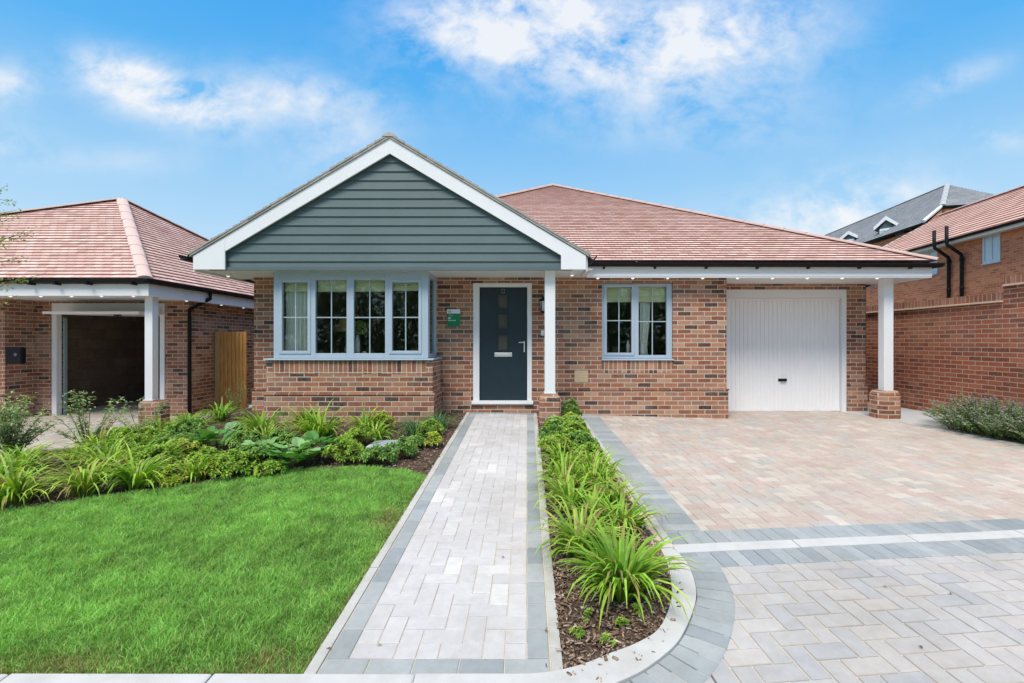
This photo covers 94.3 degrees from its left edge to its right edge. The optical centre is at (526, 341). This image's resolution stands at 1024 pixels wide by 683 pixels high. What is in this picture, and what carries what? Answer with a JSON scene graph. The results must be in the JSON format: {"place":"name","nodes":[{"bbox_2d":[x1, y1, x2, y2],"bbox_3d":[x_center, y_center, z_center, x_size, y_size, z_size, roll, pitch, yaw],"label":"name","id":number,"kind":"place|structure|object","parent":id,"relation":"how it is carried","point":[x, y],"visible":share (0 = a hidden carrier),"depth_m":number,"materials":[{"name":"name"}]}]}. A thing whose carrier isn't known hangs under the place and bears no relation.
{"place":"outdoors","nodes":[
{"label":"outdoors","id":0,"kind":"place"},
{"bbox_2d":[59,404,171,416],"bbox_3d":[-8.650,1.389,8.300,6.700,0.250,6.200,0,0,0],"label":"side driveway bedding","id":1,"kind":"object","parent":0,"point":[98,409],"visible":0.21,"depth_m":10.31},
{"bbox_2d":[0,404,251,452],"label":"side driveway","id":2,"kind":"structure","parent":0,"point":[54,435],"depth_m":8.32,"materials":[{"name":"concrete"}]},
{"bbox_2d":[0,185,48,304],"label":"young tree","id":3,"kind":"object","parent":2,"relation":"on","point":[10,238],"visible":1,"depth_m":6.79,"materials":[{"name":"green plant"}]},
{"bbox_2d":[0,465,426,675],"bbox_3d":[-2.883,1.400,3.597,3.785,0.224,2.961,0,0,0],"label":"lawn grass","id":4,"kind":"structure","parent":0,"point":[27,541],"depth_m":3.01,"materials":[{"name":"plant"}]},
{"bbox_2d":[0,408,465,512],"bbox_3d":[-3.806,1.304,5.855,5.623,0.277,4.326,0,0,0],"label":"bark chips","id":5,"kind":"object","parent":0,"point":[35,501],"visible":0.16,"depth_m":5.29,"materials":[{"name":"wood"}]},
{"bbox_2d":[0,445,52,483],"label":"strap leaf plant","id":6,"kind":"object","parent":5,"relation":"on","point":[2,471],"visible":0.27,"depth_m":4.37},
{"bbox_2d":[0,390,60,456],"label":"open shrub","id":7,"kind":"object","parent":5,"relation":"on","point":[7,433],"visible":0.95,"depth_m":5.60,"materials":[{"name":"green plant"}]},
{"bbox_2d":[0,438,64,469],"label":"strap leaf plant","id":8,"kind":"object","parent":5,"relation":"on","point":[14,454],"visible":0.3,"depth_m":5.07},
{"bbox_2d":[0,443,70,475],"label":"strap leaf plant","id":9,"kind":"object","parent":5,"relation":"on","point":[25,454],"visible":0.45,"depth_m":4.79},
{"bbox_2d":[0,453,71,514],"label":"strap leaf plant","id":10,"kind":"object","parent":5,"relation":"on","point":[13,488],"visible":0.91,"depth_m":4.06,"materials":[{"name":"plant"}]},
{"bbox_2d":[35,434,104,465],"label":"strap leaf plant","id":11,"kind":"object","parent":5,"relation":"on","point":[75,454],"visible":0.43,"depth_m":5.16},
{"bbox_2d":[20,449,141,499],"bbox_3d":[-4.018,1.193,4.322,0.798,0.419,0.883,0,0,35],"label":"strap leaf plant","id":12,"kind":"object","parent":5,"relation":"on","point":[80,484],"visible":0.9,"depth_m":4.25,"materials":[{"name":"plant"}]},
{"bbox_2d":[45,389,129,446],"bbox_3d":[-5.465,0.962,6.008,0.716,0.760,0.766,0,0,-27],"label":"open shrub","id":13,"kind":"object","parent":5,"relation":"on","point":[98,427],"visible":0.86,"depth_m":5.92,"materials":[{"name":"green plant"}]},
{"bbox_2d":[50,423,125,449],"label":"strap leaf plant","id":14,"kind":"object","parent":5,"relation":"on","point":[101,437],"visible":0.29,"depth_m":5.46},
{"bbox_2d":[44,435,139,465],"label":"strap leaf plant","id":15,"kind":"object","parent":5,"relation":"on","point":[105,451],"visible":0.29,"depth_m":5.03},
{"bbox_2d":[53,434,152,475],"bbox_3d":[-4.259,1.182,4.812,0.869,0.383,0.811,0,0,-43],"label":"strap leaf plant","id":16,"kind":"object","parent":5,"relation":"on","point":[110,453],"visible":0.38,"depth_m":4.87,"materials":[{"name":"plant"}]},
{"bbox_2d":[80,442,182,497],"bbox_3d":[-3.701,1.182,4.469,0.812,0.426,0.834,0,0,-33],"label":"strap leaf plant","id":17,"kind":"object","parent":5,"relation":"on","point":[136,477],"visible":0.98,"depth_m":4.40,"materials":[{"name":"plant"}]},
{"bbox_2d":[102,423,166,447],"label":"shrub","id":18,"kind":"object","parent":5,"relation":"on","point":[147,431],"visible":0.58,"depth_m":5.56,"materials":[{"name":"green plant"}]},
{"bbox_2d":[114,396,170,428],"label":"open shrub","id":19,"kind":"object","parent":5,"relation":"on","point":[152,422],"visible":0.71,"depth_m":6.17,"materials":[{"name":"green plant"}]},
{"bbox_2d":[120,444,178,468],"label":"shrub","id":20,"kind":"object","parent":5,"relation":"on","point":[155,449],"visible":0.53,"depth_m":4.96,"materials":[{"name":"green plant"}]},
{"bbox_2d":[113,436,196,466],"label":"shrub","id":21,"kind":"object","parent":5,"relation":"on","point":[168,442],"visible":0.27,"depth_m":5.14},
{"bbox_2d":[144,463,190,487],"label":"shrub","id":22,"kind":"object","parent":5,"relation":"on","point":[176,480],"visible":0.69,"depth_m":4.49,"materials":[{"name":"green plant"}]},
{"bbox_2d":[144,429,203,447],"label":"shrub","id":23,"kind":"object","parent":5,"relation":"on","point":[171,434],"visible":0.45,"depth_m":5.58,"materials":[{"name":"green plant"}]},
{"bbox_2d":[167,438,207,460],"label":"shrub","id":24,"kind":"object","parent":5,"relation":"on","point":[198,445],"visible":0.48,"depth_m":5.34,"materials":[{"name":"green plant"}]},
{"bbox_2d":[161,453,220,482],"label":"strap leaf plant","id":25,"kind":"object","parent":5,"relation":"on","point":[195,473],"visible":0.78,"depth_m":4.66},
{"bbox_2d":[164,418,217,438],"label":"shrub","id":26,"kind":"object","parent":5,"relation":"on","point":[185,426],"visible":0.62,"depth_m":6.15,"materials":[{"name":"green plant"}]},
{"bbox_2d":[175,445,228,473],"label":"shrub","id":27,"kind":"object","parent":5,"relation":"on","point":[202,453],"visible":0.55,"depth_m":4.86,"materials":[{"name":"green plant"}]},
{"bbox_2d":[186,426,232,450],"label":"broad leaf plant","id":28,"kind":"object","parent":5,"relation":"on","point":[208,435],"visible":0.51,"depth_m":5.56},
{"bbox_2d":[193,398,244,422],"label":"strap leaf plant","id":29,"kind":"object","parent":5,"relation":"on","point":[220,412],"visible":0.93,"depth_m":7.33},
{"bbox_2d":[192,421,247,446],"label":"broad leaf plant","id":30,"kind":"object","parent":5,"relation":"on","point":[231,426],"visible":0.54,"depth_m":6.02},
{"bbox_2d":[201,448,260,478],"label":"shrub","id":31,"kind":"object","parent":5,"relation":"on","point":[231,468],"visible":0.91,"depth_m":4.72,"materials":[{"name":"green plant"}]},
{"bbox_2d":[218,430,264,449],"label":"shrub","id":32,"kind":"object","parent":5,"relation":"on","point":[237,438],"visible":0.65,"depth_m":5.66,"materials":[{"name":"green plant"}]},
{"bbox_2d":[212,406,297,437],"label":"strap leaf plant","id":33,"kind":"object","parent":5,"relation":"on","point":[262,421],"visible":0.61,"depth_m":6.30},
{"bbox_2d":[233,442,286,469],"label":"shrub","id":34,"kind":"object","parent":5,"relation":"on","point":[258,451],"visible":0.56,"depth_m":4.99,"materials":[{"name":"green plant"}]},
{"bbox_2d":[239,436,292,461],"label":"broad leaf plant","id":35,"kind":"object","parent":5,"relation":"on","point":[248,442],"visible":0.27,"depth_m":5.35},
{"bbox_2d":[253,458,288,477],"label":"shrub","id":36,"kind":"object","parent":5,"relation":"on","point":[271,466],"visible":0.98,"depth_m":4.76,"materials":[{"name":"green plant"}]},
{"bbox_2d":[259,428,300,448],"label":"shrub","id":37,"kind":"object","parent":5,"relation":"on","point":[283,434],"visible":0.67,"depth_m":5.78,"materials":[{"name":"green plant"}]},
{"bbox_2d":[261,444,310,468],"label":"broad leaf plant","id":38,"kind":"object","parent":5,"relation":"on","point":[291,455],"visible":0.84,"depth_m":4.95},
{"bbox_2d":[266,437,331,465],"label":"broad leaf plant","id":39,"kind":"object","parent":5,"relation":"on","point":[296,442],"visible":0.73,"depth_m":5.14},
{"bbox_2d":[278,404,332,430],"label":"strap leaf plant","id":40,"kind":"object","parent":5,"relation":"on","point":[297,415],"visible":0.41,"depth_m":6.61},
{"bbox_2d":[271,397,357,443],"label":"strap leaf plant","id":41,"kind":"object","parent":5,"relation":"on","point":[307,425],"visible":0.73,"depth_m":6.05,"materials":[{"name":"plant"}]},
{"bbox_2d":[302,431,336,458],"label":"broad leaf plant","id":42,"kind":"object","parent":5,"relation":"on","point":[312,436],"visible":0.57,"depth_m":5.46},
{"bbox_2d":[321,434,365,463],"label":"shrub","id":43,"kind":"object","parent":5,"relation":"on","point":[346,447],"visible":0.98,"depth_m":5.20,"materials":[{"name":"green plant"}]},
{"bbox_2d":[342,423,376,446],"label":"shrub","id":44,"kind":"object","parent":5,"relation":"on","point":[352,433],"visible":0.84,"depth_m":5.87,"materials":[{"name":"green plant"}]},
{"bbox_2d":[337,403,397,429],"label":"strap leaf plant","id":45,"kind":"object","parent":5,"relation":"on","point":[367,421],"visible":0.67,"depth_m":6.63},
{"bbox_2d":[354,419,397,442],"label":"strap leaf plant","id":46,"kind":"object","parent":5,"relation":"on","point":[379,432],"visible":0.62,"depth_m":6.17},
{"bbox_2d":[356,443,397,465],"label":"shrub","id":47,"kind":"object","parent":5,"relation":"on","point":[371,455],"visible":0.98,"depth_m":5.13,"materials":[{"name":"green plant"}]},
{"bbox_2d":[383,435,418,458],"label":"shrub","id":48,"kind":"object","parent":5,"relation":"on","point":[406,447],"visible":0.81,"depth_m":5.38,"materials":[{"name":"green plant"}]},
{"bbox_2d":[387,413,446,435],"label":"fine grass clump","id":49,"kind":"object","parent":5,"relation":"on","point":[411,428],"visible":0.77,"depth_m":6.42,"materials":[{"name":"green plant"}]},
{"bbox_2d":[415,418,444,436],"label":"shrub","id":50,"kind":"object","parent":5,"relation":"on","point":[437,426],"visible":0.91,"depth_m":6.35,"materials":[{"name":"green plant"}]},
{"bbox_2d":[317,414,550,673],"bbox_3d":[-0.420,1.358,5.000,1.160,0.313,5.800,0,0,0],"label":"path bedding","id":51,"kind":"object","parent":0,"point":[460,571],"visible":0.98,"depth_m":2.88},
{"bbox_2d":[318,412,549,674],"bbox_3d":[-0.422,1.374,5.064,1.057,0.367,5.839,0,0,0],"label":"path edging","id":52,"kind":"object","parent":51,"relation":"on","point":[338,661],"visible":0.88,"depth_m":2.58,"materials":[{"name":"concrete"}]},
{"bbox_2d":[304,412,562,673],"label":"path kerb","id":53,"kind":"structure","parent":52,"relation":"on","point":[318,659],"depth_m":2.88,"materials":[{"name":"concrete"}]},
{"bbox_2d":[349,414,526,658],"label":"path","id":54,"kind":"structure","parent":0,"point":[451,638],"depth_m":3.05,"materials":[{"name":"stone"}]},
{"bbox_2d":[303,487,696,673],"bbox_3d":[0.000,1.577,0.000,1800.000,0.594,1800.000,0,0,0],"label":"ground","id":55,"kind":"structure","parent":0,"point":[361,580],"depth_m":2.81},
{"bbox_2d":[0,197,253,426],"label":"neighbouring bungalow","id":56,"kind":"object","parent":55,"relation":"on","point":[146,311],"visible":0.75,"depth_m":9.56,"materials":[{"name":"red brick"},{"name":"clay tile"},{"name":"white upvc"}]},
{"bbox_2d":[5,347,25,363],"bbox_3d":[-9.639,0.265,8.950,0.313,0.322,0.119,0,0,0],"label":"charging box","id":57,"kind":"object","parent":56,"relation":"attached to","point":[15,355],"visible":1,"depth_m":8.90,"materials":[{"name":"black plastic"}]},
{"bbox_2d":[42,311,162,321],"bbox_3d":[-8.227,-0.509,10.075,1.823,0.262,2.250,0,0,0],"label":"garage door","id":58,"kind":"structure","parent":56,"relation":"in","point":[95,313],"depth_m":8.95,"materials":[{"name":"white metal"}]},
{"bbox_2d":[215,331,247,409],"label":"timber gate","id":59,"kind":"structure","parent":55,"relation":"on","point":[225,367],"depth_m":10.33,"materials":[{"name":"wood"}]},
{"bbox_2d":[178,132,945,423],"bbox_3d":[0.754,-1.466,13.220,11.941,6.072,12.421,0,0,0],"label":"bungalow","id":60,"kind":"object","parent":55,"relation":"on","point":[749,316],"visible":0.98,"depth_m":8.00,"materials":[{"name":"brick"}]},
{"bbox_2d":[285,283,306,291],"bbox_3d":[-3.570,-0.913,7.442,0.431,0.274,0.020,0,0,0],"label":"roman blind","id":61,"kind":"object","parent":60,"relation":"hanging from","point":[300,287],"visible":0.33,"depth_m":7.44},
{"bbox_2d":[286,292,306,350],"bbox_3d":[-3.590,-0.385,7.500,0.420,1.350,0.052,0,0,0],"label":"curtain","id":62,"kind":"object","parent":60,"relation":"hanging from","point":[301,323],"visible":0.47,"depth_m":7.50,"materials":[{"name":"fabric"}]},
{"bbox_2d":[318,281,346,291],"bbox_3d":[-3.017,-0.913,7.442,0.519,0.274,0.020,0,0,0],"label":"roman blind","id":63,"kind":"object","parent":60,"relation":"hanging from","point":[337,286],"visible":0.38,"depth_m":7.44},
{"bbox_2d":[263,272,435,359],"bbox_3d":[-2.730,-0.395,7.350,2.600,1.362,0.200,0,0,0],"label":"bay window","id":64,"kind":"structure","parent":60,"relation":"in","point":[311,278],"depth_m":7.31,"materials":[{"name":"white plastic"}]},
{"bbox_2d":[355,281,384,291],"bbox_3d":[-2.426,-0.913,7.442,0.522,0.274,0.020,0,0,0],"label":"roman blind","id":65,"kind":"object","parent":60,"relation":"hanging from","point":[375,286],"visible":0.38,"depth_m":7.44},
{"bbox_2d":[393,283,417,290],"bbox_3d":[-1.871,-0.921,7.442,0.446,0.258,0.020,0,0,0],"label":"roman blind","id":66,"kind":"object","parent":60,"relation":"hanging from","point":[401,286],"visible":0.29,"depth_m":7.44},
{"bbox_2d":[429,273,436,357],"bbox_3d":[-1.555,-0.409,7.690,0.070,1.334,0.610,0,0,0],"label":"bay side window","id":67,"kind":"structure","parent":60,"relation":"in","point":[432,279],"depth_m":7.84,"materials":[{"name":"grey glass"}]},
{"bbox_2d":[447,309,459,326],"bbox_3d":[-1.237,-0.397,7.990,0.221,0.295,0.018,0,0,0],"label":"wall sign","id":68,"kind":"object","parent":60,"relation":"attached to","point":[453,317],"visible":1,"depth_m":7.98,"materials":[{"name":"green plastic"}]},
{"bbox_2d":[480,287,526,399],"bbox_3d":[-0.399,0.039,8.027,0.804,1.910,0.106,0,0,0],"label":"front door","id":69,"kind":"structure","parent":60,"relation":"in","point":[503,310],"depth_m":8.03,"materials":[{"name":"grey wood"}]},
{"bbox_2d":[607,287,664,301],"bbox_3d":[1.860,-0.825,8.132,1.120,0.310,0.020,0,0,0],"label":"roman blind","id":70,"kind":"object","parent":60,"relation":"hanging from","point":[645,294],"depth_m":8.13,"materials":[{"name":"fabric"}]},
{"bbox_2d":[602,283,673,359],"bbox_3d":[1.860,-0.333,8.033,1.210,1.301,0.135,0,0,0],"label":"window","id":71,"kind":"structure","parent":60,"relation":"in","point":[634,355],"depth_m":8.03,"materials":[{"name":"white plastic"}]},
{"bbox_2d":[640,302,649,354],"bbox_3d":[2.035,-0.330,8.204,0.170,1.300,0.047,0,0,0],"label":"curtain","id":72,"kind":"object","parent":60,"relation":"hanging from","point":[644,314],"visible":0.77,"depth_m":8.20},
{"bbox_2d":[728,298,839,410],"bbox_3d":[4.800,0.255,8.879,2.120,2.130,0.082,0,0,0],"label":"garage door","id":73,"kind":"structure","parent":60,"relation":"in","point":[783,353],"depth_m":8.89,"materials":[{"name":"white metal"}]},
{"bbox_2d":[824,183,993,246],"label":"slate roofed house","id":74,"kind":"structure","parent":55,"relation":"on","point":[887,226],"depth_m":34.77,"materials":[{"name":"tile"}]},
{"bbox_2d":[866,274,1023,416],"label":"boundary wall","id":75,"kind":"structure","parent":55,"relation":"on","point":[957,346],"depth_m":8.16,"materials":[{"name":"red brick"}]},
{"bbox_2d":[866,185,1023,305],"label":"brick house","id":76,"kind":"structure","parent":55,"relation":"on","point":[977,247],"depth_m":16.55,"materials":[{"name":"brick"}]},
{"bbox_2d":[981,233,1001,264],"bbox_3d":[14.829,-2.967,15.180,0.058,0.967,0.693,0,0,5],"label":"window","id":77,"kind":"structure","parent":76,"relation":"in","point":[991,245],"depth_m":15.16,"materials":[{"name":"blue glass"}]},
{"bbox_2d":[0,0,1023,278],"label":"sky","id":78,"kind":"structure","parent":0,"point":[820,117],"materials":[{"name":"blue"}]},
{"bbox_2d":[536,413,671,668],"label":"bark chips","id":79,"kind":"object","parent":0,"point":[562,609],"visible":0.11,"depth_m":2.63,"materials":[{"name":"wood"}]},
{"bbox_2d":[537,421,567,440],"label":"shrub","id":80,"kind":"object","parent":79,"relation":"on","point":[549,430],"visible":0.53,"depth_m":6.12,"materials":[{"name":"green plant"}]},
{"bbox_2d":[536,433,576,452],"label":"shrub","id":81,"kind":"object","parent":79,"relation":"on","point":[548,441],"visible":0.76,"depth_m":5.53,"materials":[{"name":"green plant"}]},
{"bbox_2d":[525,449,602,486],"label":"strap leaf plant","id":82,"kind":"object","parent":79,"relation":"on","point":[557,468],"visible":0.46,"depth_m":4.61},
{"bbox_2d":[532,455,598,498],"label":"strap leaf plant","id":83,"kind":"object","parent":79,"relation":"on","point":[562,474],"visible":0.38,"depth_m":4.33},
{"bbox_2d":[536,438,594,466],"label":"strap leaf plant","id":84,"kind":"object","parent":79,"relation":"on","point":[555,452],"visible":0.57,"depth_m":5.16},
{"bbox_2d":[561,398,582,415],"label":"shrub","id":85,"kind":"object","parent":79,"relation":"on","point":[573,408],"visible":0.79,"depth_m":7.45,"materials":[{"name":"green plant"}]},
{"bbox_2d":[525,473,619,514],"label":"strap leaf plant","id":86,"kind":"object","parent":79,"relation":"on","point":[565,489],"visible":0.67,"depth_m":3.91,"materials":[{"name":"plant"}]},
{"bbox_2d":[560,429,599,450],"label":"shrub","id":87,"kind":"object","parent":79,"relation":"on","point":[583,438],"visible":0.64,"depth_m":5.68,"materials":[{"name":"green plant"}]},
{"bbox_2d":[524,492,639,564],"bbox_3d":[0.382,1.255,3.232,0.828,0.422,0.787,0,0,0],"label":"strap leaf plant","id":88,"kind":"object","parent":79,"relation":"on","point":[567,530],"visible":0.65,"depth_m":3.24,"materials":[{"name":"plant"}]},
{"bbox_2d":[573,442,604,458],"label":"shrub","id":89,"kind":"object","parent":79,"relation":"on","point":[589,448],"visible":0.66,"depth_m":5.30,"materials":[{"name":"green plant"}]},
{"bbox_2d":[557,451,627,494],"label":"strap leaf plant","id":90,"kind":"object","parent":79,"relation":"on","point":[592,473],"visible":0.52,"depth_m":4.32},
{"bbox_2d":[546,483,642,538],"bbox_3d":[0.505,1.291,3.621,0.715,0.307,0.796,0,0,0],"label":"strap leaf plant","id":91,"kind":"object","parent":79,"relation":"on","point":[593,500],"visible":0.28,"depth_m":3.70,"materials":[{"name":"plant"}]},
{"bbox_2d":[567,444,622,473],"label":"strap leaf plant","id":92,"kind":"object","parent":79,"relation":"on","point":[595,458],"visible":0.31,"depth_m":4.97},
{"bbox_2d":[571,451,632,480],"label":"strap leaf plant","id":93,"kind":"object","parent":79,"relation":"on","point":[611,465],"visible":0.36,"depth_m":4.64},
{"bbox_2d":[574,467,650,510],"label":"strap leaf plant","id":94,"kind":"object","parent":79,"relation":"on","point":[614,495],"visible":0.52,"depth_m":4.05,"materials":[{"name":"plant"}]},
{"bbox_2d":[571,489,673,542],"bbox_3d":[0.704,1.283,3.561,0.777,0.333,0.671,0,0,0],"label":"strap leaf plant","id":95,"kind":"object","parent":79,"relation":"on","point":[631,523],"visible":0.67,"depth_m":3.54,"materials":[{"name":"plant"}]},
{"bbox_2d":[544,513,705,627],"bbox_3d":[0.546,1.277,2.756,0.941,0.422,0.931,0,0,0],"label":"strap leaf plant","id":96,"kind":"object","parent":79,"relation":"on","point":[620,574],"visible":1,"depth_m":2.72,"materials":[{"name":"plant"}]},
{"bbox_2d":[591,411,1011,574],"bbox_3d":[4.450,1.354,6.000,7.200,0.245,6.000,0,0,0],"label":"driveway bedding","id":97,"kind":"object","parent":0,"point":[654,532],"visible":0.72,"depth_m":3.62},
{"bbox_2d":[578,415,671,543],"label":"bed kerb","id":98,"kind":"structure","parent":97,"relation":"on","point":[658,528],"depth_m":4.20,"materials":[{"name":"concrete"}]},
{"bbox_2d":[582,415,1023,566],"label":"driveway edging","id":99,"kind":"object","parent":97,"relation":"on","point":[681,523],"visible":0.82,"depth_m":3.54,"materials":[{"name":"concrete"}]},
{"bbox_2d":[673,529,1023,552],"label":"driveway channel","id":100,"kind":"object","parent":97,"relation":"on","point":[799,543],"visible":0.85,"depth_m":3.43,"materials":[{"name":"concrete"}]},
{"bbox_2d":[840,412,1023,445],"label":"driveway kerb","id":101,"kind":"structure","parent":97,"relation":"on","point":[942,430],"depth_m":7.02,"materials":[{"name":"concrete"}]},
{"bbox_2d":[598,411,1023,530],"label":"driveway","id":102,"kind":"structure","parent":0,"point":[755,469],"depth_m":5.17,"materials":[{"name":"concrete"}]},
{"bbox_2d":[647,553,1023,682],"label":"road","id":103,"kind":"structure","parent":0,"point":[993,606],"depth_m":2.52,"materials":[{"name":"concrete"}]},
{"bbox_2d":[692,574,1020,682],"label":"road bedding","id":104,"kind":"object","parent":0,"point":[834,635],"visible":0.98,"depth_m":2.36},
{"bbox_2d":[0,542,695,682],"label":"kerb","id":105,"kind":"structure","parent":104,"relation":"on","point":[627,666],"depth_m":2.13,"materials":[{"name":"concrete"}]},
{"bbox_2d":[545,582,682,680],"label":"stray bark chips","id":106,"kind":"object","parent":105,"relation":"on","point":[604,651],"visible":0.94,"depth_m":2.27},
{"bbox_2d":[624,555,734,682],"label":"kerb edging","id":107,"kind":"object","parent":104,"relation":"on","point":[684,660],"visible":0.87,"depth_m":2.41,"materials":[{"name":"concrete"}]},
{"bbox_2d":[846,402,1004,436],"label":"side path","id":108,"kind":"structure","parent":0,"point":[912,416],"depth_m":8.01,"materials":[{"name":"concrete"}]},
{"bbox_2d":[951,428,1023,442],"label":"planting bed soil","id":109,"kind":"structure","parent":0,"point":[992,436],"depth_m":6.72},
{"bbox_2d":[919,392,1023,435],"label":"catmint","id":110,"kind":"object","parent":109,"relation":"on","point":[950,413],"visible":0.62,"depth_m":7.01,"materials":[{"name":"green plant"}]},
{"bbox_2d":[946,396,1023,440],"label":"catmint","id":111,"kind":"object","parent":109,"relation":"on","point":[989,431],"visible":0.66,"depth_m":6.64,"materials":[{"name":"green plant"}]},
{"bbox_2d":[983,402,1023,443],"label":"catmint","id":112,"kind":"object","parent":109,"relation":"on","point":[1017,432],"visible":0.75,"depth_m":6.37,"materials":[{"name":"green plant"}]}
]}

